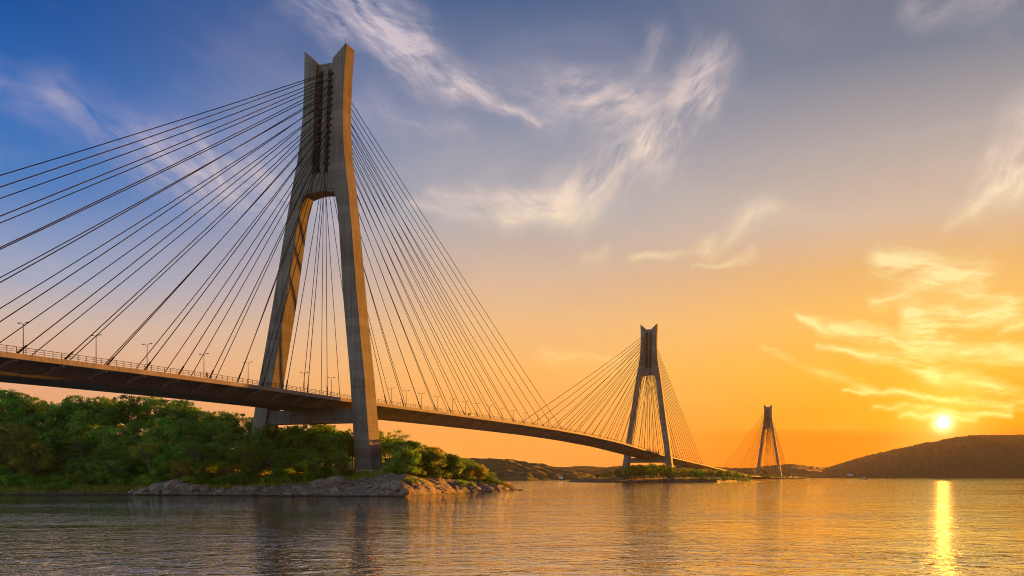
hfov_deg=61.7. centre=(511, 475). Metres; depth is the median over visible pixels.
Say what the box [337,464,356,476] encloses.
shrub
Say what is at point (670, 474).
broadleaf tree
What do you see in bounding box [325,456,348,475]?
umbrella tree
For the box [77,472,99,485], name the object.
shrub
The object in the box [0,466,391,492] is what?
grass
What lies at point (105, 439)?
broadleaf tree
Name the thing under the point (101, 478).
shrub
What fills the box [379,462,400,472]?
shrub
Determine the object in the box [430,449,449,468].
broadleaf tree
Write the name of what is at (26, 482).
shrub
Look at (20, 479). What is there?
shrub
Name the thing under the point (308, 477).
shrub
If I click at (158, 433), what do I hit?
broadleaf tree
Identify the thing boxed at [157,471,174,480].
shrub
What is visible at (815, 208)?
sky
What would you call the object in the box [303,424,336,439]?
broadleaf tree
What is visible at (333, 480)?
boulder
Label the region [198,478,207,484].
shrub
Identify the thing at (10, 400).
broadleaf tree
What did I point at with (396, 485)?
boulder
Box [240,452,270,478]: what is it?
broadleaf tree
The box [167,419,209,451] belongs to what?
broadleaf tree
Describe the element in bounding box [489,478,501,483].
shrub
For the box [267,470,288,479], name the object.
shrub
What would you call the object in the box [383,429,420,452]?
umbrella tree
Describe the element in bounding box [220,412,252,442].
broadleaf tree
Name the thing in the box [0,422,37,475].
yellow leaved tree
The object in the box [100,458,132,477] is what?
bush
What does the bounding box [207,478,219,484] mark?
shrub
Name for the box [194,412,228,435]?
broadleaf tree
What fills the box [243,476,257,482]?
shrub
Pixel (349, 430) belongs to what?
tall tree
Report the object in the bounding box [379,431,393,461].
broadleaf tree
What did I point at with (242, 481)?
shrub
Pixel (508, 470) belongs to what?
hill
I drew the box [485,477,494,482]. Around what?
broadleaf tree
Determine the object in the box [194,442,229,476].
broadleaf tree
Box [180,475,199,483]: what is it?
shrub
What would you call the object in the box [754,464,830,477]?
hill
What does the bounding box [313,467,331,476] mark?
shrub
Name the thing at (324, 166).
cable stayed bridge
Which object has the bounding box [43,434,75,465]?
broadleaf tree
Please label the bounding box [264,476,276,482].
shrub
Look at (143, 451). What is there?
feathery tree
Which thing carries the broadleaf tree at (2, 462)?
on the terrain at (429, 485)
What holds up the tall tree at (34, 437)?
on the terrain at (429, 485)
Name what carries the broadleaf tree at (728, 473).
on the terrain at (652, 480)
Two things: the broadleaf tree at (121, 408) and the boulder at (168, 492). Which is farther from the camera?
the broadleaf tree at (121, 408)
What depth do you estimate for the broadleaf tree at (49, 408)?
264.33 m
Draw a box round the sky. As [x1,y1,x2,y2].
[0,0,1023,467]
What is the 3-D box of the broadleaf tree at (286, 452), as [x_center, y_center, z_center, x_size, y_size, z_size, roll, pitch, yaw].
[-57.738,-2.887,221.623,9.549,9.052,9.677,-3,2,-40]
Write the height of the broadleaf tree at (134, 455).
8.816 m
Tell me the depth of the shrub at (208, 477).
218.49 m
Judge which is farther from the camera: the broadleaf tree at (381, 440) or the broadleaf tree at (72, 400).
the broadleaf tree at (72, 400)
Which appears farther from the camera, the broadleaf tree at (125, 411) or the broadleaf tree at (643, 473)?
the broadleaf tree at (643, 473)
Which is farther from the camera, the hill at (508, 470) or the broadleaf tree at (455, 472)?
the hill at (508, 470)
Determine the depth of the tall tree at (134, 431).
245.19 m
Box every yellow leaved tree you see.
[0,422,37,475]
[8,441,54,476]
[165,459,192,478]
[470,468,488,481]
[471,464,484,475]
[678,469,688,478]
[706,469,713,478]
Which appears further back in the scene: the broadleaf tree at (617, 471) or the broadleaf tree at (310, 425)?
the broadleaf tree at (617, 471)
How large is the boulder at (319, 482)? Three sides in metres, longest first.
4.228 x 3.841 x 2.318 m
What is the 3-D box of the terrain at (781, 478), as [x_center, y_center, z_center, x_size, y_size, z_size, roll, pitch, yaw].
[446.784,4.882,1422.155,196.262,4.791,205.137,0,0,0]
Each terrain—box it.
[0,428,521,496]
[568,477,751,482]
[743,477,809,478]
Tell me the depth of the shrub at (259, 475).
216.99 m
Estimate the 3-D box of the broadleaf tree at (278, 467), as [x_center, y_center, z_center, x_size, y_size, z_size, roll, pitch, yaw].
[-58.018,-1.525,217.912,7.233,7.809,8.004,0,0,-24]
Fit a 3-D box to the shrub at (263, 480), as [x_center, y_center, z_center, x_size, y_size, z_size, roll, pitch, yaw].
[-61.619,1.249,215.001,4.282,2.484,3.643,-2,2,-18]
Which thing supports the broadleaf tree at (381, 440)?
on the terrain at (429, 485)
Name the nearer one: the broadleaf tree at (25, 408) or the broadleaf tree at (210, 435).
the broadleaf tree at (210, 435)
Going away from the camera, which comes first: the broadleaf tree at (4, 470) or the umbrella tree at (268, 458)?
the umbrella tree at (268, 458)
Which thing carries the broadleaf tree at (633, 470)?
on the terrain at (652, 480)
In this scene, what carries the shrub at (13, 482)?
on the terrain at (429, 485)
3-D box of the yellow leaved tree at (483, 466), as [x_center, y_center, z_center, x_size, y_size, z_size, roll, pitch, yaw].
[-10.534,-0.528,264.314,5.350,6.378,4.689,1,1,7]
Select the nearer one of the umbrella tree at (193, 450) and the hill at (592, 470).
the umbrella tree at (193, 450)
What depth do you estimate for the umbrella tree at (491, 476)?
268.28 m
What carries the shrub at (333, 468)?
on the terrain at (429, 485)
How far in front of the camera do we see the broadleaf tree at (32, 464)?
227.37 m
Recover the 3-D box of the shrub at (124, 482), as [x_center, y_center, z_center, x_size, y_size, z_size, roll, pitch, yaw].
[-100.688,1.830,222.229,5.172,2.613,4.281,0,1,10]
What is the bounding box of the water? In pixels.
[0,478,1023,575]
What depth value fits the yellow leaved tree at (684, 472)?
641.45 m
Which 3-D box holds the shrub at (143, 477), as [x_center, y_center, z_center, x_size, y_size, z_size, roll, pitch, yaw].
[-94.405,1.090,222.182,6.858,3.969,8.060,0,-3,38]
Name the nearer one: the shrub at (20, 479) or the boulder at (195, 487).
the boulder at (195, 487)
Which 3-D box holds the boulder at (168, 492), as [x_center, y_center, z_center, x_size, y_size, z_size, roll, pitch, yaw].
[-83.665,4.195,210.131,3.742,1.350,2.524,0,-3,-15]
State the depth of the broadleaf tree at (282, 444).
227.91 m
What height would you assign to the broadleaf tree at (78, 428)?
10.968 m
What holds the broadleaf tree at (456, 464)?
on the terrain at (429, 485)
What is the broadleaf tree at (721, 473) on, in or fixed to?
on the terrain at (652, 480)
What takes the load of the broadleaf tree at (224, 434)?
on the terrain at (429, 485)
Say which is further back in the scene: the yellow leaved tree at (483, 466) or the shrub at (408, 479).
the yellow leaved tree at (483, 466)
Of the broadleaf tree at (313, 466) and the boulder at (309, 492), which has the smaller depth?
the boulder at (309, 492)
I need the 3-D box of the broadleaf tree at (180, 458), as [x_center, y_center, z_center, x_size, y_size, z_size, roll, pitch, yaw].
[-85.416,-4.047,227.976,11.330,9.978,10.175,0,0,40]
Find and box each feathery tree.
[128,440,161,474]
[214,461,241,474]
[419,446,444,456]
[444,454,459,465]
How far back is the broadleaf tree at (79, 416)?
256.99 m
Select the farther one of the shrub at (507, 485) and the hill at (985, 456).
the hill at (985, 456)
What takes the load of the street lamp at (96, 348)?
on the cable stayed bridge
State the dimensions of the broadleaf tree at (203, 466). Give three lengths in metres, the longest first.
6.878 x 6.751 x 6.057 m
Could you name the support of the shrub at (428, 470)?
on the terrain at (429, 485)
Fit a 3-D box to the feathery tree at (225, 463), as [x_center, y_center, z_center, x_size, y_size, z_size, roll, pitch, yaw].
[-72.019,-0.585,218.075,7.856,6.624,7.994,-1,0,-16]
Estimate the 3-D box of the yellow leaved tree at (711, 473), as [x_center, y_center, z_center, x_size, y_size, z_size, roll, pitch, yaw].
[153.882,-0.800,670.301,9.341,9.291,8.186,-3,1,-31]
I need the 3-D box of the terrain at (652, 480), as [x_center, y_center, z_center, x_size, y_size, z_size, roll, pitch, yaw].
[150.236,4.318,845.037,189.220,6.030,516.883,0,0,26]
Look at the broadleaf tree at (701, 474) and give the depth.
656.17 m
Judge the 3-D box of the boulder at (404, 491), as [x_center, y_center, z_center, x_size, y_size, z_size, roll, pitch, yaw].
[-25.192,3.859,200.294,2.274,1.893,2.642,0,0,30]
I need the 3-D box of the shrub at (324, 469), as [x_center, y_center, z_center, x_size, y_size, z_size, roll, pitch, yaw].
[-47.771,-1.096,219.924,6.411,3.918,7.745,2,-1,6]
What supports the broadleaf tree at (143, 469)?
on the terrain at (429, 485)
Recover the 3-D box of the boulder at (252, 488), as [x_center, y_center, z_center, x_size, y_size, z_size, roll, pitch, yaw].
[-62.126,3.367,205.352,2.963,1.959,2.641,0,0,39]
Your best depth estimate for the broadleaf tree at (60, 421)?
255.60 m
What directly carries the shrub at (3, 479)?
on the terrain at (429, 485)
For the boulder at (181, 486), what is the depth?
211.55 m
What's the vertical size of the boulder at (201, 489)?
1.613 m
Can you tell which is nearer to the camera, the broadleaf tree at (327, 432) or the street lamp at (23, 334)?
the street lamp at (23, 334)
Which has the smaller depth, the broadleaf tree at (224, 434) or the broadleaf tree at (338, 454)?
the broadleaf tree at (338, 454)
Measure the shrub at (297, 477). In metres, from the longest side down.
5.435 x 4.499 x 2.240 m
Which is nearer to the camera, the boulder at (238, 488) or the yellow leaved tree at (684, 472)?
the boulder at (238, 488)
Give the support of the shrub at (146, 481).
on the terrain at (429, 485)
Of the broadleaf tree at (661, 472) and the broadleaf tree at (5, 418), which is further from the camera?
the broadleaf tree at (661, 472)
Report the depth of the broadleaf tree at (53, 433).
245.92 m
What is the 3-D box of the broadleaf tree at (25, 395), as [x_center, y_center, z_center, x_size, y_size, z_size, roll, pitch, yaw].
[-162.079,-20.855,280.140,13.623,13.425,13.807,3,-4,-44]
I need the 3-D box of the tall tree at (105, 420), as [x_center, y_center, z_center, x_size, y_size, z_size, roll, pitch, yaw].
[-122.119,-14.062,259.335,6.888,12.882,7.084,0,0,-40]
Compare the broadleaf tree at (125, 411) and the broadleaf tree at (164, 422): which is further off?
the broadleaf tree at (125, 411)
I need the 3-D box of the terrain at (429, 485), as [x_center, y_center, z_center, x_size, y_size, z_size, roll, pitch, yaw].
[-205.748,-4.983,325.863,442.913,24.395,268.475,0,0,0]
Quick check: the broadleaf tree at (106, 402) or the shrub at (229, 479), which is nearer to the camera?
the shrub at (229, 479)
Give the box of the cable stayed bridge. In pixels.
[0,38,801,478]
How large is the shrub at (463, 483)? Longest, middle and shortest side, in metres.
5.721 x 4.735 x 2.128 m
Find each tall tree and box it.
[24,435,43,454]
[98,408,120,435]
[126,427,142,445]
[347,428,353,467]
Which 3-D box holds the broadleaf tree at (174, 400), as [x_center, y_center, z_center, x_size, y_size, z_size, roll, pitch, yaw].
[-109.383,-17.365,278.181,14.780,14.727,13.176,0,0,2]
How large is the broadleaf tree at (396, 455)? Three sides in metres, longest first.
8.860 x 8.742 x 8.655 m
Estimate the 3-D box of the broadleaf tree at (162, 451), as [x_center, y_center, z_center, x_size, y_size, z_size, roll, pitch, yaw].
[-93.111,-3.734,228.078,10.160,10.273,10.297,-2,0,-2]
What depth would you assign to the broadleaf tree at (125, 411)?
276.88 m
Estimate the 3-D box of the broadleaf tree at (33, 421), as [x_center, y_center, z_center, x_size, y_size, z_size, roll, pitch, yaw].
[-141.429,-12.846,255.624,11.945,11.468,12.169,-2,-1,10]
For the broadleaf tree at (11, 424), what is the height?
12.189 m
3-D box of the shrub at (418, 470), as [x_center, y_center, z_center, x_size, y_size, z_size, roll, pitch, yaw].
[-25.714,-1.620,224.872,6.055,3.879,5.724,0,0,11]
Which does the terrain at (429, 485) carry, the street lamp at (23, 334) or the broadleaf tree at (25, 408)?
the broadleaf tree at (25, 408)
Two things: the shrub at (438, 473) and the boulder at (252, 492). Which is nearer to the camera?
the boulder at (252, 492)
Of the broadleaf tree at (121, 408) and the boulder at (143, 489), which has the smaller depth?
the boulder at (143, 489)
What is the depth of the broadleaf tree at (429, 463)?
233.63 m
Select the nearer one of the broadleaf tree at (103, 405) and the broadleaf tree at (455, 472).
the broadleaf tree at (455, 472)
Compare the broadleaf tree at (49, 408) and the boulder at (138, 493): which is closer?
the boulder at (138, 493)
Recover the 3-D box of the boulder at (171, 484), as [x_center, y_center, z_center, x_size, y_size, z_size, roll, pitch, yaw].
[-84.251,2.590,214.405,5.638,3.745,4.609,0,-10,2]
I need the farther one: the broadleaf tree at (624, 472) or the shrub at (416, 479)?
the broadleaf tree at (624, 472)
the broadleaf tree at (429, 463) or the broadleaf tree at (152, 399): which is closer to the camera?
the broadleaf tree at (429, 463)
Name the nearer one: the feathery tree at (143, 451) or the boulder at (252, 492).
the boulder at (252, 492)
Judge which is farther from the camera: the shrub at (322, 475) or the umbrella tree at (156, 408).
the umbrella tree at (156, 408)
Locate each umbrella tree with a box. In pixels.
[61,435,94,458]
[137,400,179,427]
[170,439,217,474]
[256,445,286,480]
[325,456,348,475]
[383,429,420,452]
[421,448,443,475]
[464,460,481,477]
[487,472,495,483]
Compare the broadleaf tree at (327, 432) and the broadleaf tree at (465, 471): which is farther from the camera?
the broadleaf tree at (465, 471)
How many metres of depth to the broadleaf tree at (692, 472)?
649.16 m
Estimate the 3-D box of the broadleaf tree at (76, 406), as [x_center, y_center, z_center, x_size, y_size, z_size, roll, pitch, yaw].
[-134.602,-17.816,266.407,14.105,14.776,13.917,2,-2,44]
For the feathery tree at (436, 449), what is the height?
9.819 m
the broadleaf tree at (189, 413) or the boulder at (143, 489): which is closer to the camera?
the boulder at (143, 489)
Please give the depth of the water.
73.77 m
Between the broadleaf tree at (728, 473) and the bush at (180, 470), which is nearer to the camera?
the bush at (180, 470)
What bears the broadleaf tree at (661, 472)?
on the terrain at (652, 480)
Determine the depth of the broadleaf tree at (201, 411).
272.09 m
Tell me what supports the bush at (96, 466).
on the terrain at (429, 485)
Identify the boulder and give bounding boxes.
[133,491,149,494]
[138,487,149,491]
[149,482,164,491]
[162,490,177,494]
[164,479,184,489]
[175,483,192,490]
[186,484,202,490]
[199,487,211,491]
[232,486,247,491]
[244,486,258,491]
[248,491,257,494]
[284,492,293,495]
[302,490,321,495]
[311,479,325,485]
[325,476,344,484]
[389,480,404,490]
[399,488,409,494]
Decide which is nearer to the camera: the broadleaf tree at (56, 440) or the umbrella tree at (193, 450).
the umbrella tree at (193, 450)
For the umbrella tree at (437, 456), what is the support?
on the terrain at (429, 485)
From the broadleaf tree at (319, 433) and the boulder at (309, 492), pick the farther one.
the broadleaf tree at (319, 433)
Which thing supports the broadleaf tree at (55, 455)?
on the terrain at (429, 485)
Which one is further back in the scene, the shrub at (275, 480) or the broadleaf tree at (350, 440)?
the broadleaf tree at (350, 440)
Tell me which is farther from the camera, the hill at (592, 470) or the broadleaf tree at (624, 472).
the hill at (592, 470)
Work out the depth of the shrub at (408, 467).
218.91 m
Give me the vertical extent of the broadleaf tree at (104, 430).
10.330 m
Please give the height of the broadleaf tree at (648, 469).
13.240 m
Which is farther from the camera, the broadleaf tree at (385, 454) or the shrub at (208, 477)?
the broadleaf tree at (385, 454)
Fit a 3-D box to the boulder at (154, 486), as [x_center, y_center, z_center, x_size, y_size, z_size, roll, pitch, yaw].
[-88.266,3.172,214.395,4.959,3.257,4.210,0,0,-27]
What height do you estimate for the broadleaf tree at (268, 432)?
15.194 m
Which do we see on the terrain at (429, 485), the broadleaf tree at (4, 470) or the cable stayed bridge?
the broadleaf tree at (4, 470)
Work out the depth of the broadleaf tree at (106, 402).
278.39 m
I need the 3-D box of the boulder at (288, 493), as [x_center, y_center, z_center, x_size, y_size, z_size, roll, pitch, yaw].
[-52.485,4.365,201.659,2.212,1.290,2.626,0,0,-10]
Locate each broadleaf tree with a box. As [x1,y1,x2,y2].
[0,388,30,419]
[0,392,31,413]
[0,411,23,437]
[0,421,30,441]
[0,451,12,465]
[0,464,18,478]
[10,396,48,428]
[16,414,53,439]
[17,455,44,473]
[26,443,60,472]
[33,401,55,422]
[36,402,72,425]
[41,409,85,433]
[41,429,70,451]
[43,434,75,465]
[54,395,99,436]
[59,399,83,406]
[60,422,99,453]
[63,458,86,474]
[65,409,103,435]
[83,396,120,437]
[83,426,124,448]
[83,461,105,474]
[87,398,117,425]
[90,432,132,465]
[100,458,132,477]
[108,394,151,431]
[114,400,133,425]
[118,419,156,438]
[119,434,151,457]
[122,454,153,475]
[123,446,145,470]
[127,396,176,430]
[137,415,181,442]
[140,426,175,448]
[140,443,177,468]
[153,399,191,421]
[160,400,205,440]
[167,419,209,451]
[168,442,207,475]
[186,406,214,425]
[190,462,216,477]
[192,420,234,441]
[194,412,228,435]
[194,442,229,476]
[195,422,238,457]
[209,411,230,429]
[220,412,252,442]
[238,417,252,434]
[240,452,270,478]
[247,423,287,471]
[255,450,274,473]
[269,447,304,474]
[270,454,296,476]
[271,438,293,467]
[275,424,323,471]
[292,451,325,473]
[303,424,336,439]
[305,424,353,455]
[307,425,341,449]
[325,450,352,466]
[337,430,354,462]
[349,433,388,457]
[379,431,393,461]
[381,437,408,462]
[387,444,421,467]
[392,440,427,465]
[421,450,446,475]
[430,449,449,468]
[440,454,461,471]
[442,458,465,478]
[457,459,474,474]
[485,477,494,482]
[614,469,621,477]
[621,467,630,476]
[627,465,638,476]
[638,465,647,478]
[644,464,658,478]
[657,464,668,479]
[664,466,676,478]
[687,468,696,478]
[695,469,707,477]
[715,470,723,476]
[724,470,731,476]
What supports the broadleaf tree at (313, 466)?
on the terrain at (429, 485)
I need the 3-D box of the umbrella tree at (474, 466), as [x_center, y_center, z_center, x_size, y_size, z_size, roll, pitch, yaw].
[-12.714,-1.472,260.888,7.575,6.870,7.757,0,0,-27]
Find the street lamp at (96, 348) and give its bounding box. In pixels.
[92,334,101,363]
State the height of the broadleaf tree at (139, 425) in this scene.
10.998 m
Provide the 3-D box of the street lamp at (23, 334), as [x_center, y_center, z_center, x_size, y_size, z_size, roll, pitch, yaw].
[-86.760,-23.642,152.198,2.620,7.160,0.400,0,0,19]
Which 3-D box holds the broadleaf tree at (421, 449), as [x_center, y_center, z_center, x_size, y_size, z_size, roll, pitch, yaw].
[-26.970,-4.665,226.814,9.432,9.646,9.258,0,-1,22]
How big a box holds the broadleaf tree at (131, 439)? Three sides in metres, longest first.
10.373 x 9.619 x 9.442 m
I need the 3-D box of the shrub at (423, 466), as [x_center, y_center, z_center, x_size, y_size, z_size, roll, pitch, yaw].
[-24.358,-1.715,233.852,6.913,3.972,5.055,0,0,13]
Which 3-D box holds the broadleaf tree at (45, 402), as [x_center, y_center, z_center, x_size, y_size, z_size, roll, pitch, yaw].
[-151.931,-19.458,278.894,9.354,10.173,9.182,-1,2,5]
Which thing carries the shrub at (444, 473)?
on the terrain at (429, 485)
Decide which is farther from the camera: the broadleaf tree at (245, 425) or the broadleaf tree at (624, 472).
the broadleaf tree at (624, 472)
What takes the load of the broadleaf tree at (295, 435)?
on the terrain at (429, 485)
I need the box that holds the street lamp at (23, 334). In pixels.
[17,322,28,353]
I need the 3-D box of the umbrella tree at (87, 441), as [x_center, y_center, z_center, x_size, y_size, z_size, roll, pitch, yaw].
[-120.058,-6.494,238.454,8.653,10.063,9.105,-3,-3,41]
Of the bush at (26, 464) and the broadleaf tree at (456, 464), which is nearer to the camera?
the bush at (26, 464)
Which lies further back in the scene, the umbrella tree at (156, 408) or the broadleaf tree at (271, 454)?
the umbrella tree at (156, 408)
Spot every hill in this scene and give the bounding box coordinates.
[347,458,599,480]
[561,465,774,477]
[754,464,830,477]
[805,434,1023,477]
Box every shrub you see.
[0,474,18,484]
[5,477,23,485]
[8,474,28,481]
[18,474,39,485]
[65,472,79,481]
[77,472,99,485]
[95,472,125,484]
[117,478,130,485]
[133,472,152,482]
[138,477,159,484]
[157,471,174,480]
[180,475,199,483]
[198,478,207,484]
[200,470,224,480]
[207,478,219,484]
[215,471,247,484]
[233,476,247,484]
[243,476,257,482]
[249,470,270,479]
[259,476,270,482]
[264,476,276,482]
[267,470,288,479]
[292,474,304,481]
[303,474,319,480]
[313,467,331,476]
[317,464,329,474]
[327,463,352,475]
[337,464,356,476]
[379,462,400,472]
[395,461,416,473]
[400,477,413,481]
[407,463,422,474]
[410,475,423,482]
[416,463,431,474]
[418,465,437,475]
[424,465,443,477]
[439,469,453,477]
[456,479,467,485]
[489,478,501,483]
[501,481,511,487]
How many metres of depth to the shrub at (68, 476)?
224.74 m
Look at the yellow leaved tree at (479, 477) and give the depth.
262.55 m
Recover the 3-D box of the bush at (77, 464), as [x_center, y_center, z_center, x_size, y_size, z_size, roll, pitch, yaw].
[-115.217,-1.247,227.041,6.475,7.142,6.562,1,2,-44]
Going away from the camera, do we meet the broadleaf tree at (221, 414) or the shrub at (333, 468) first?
the shrub at (333, 468)

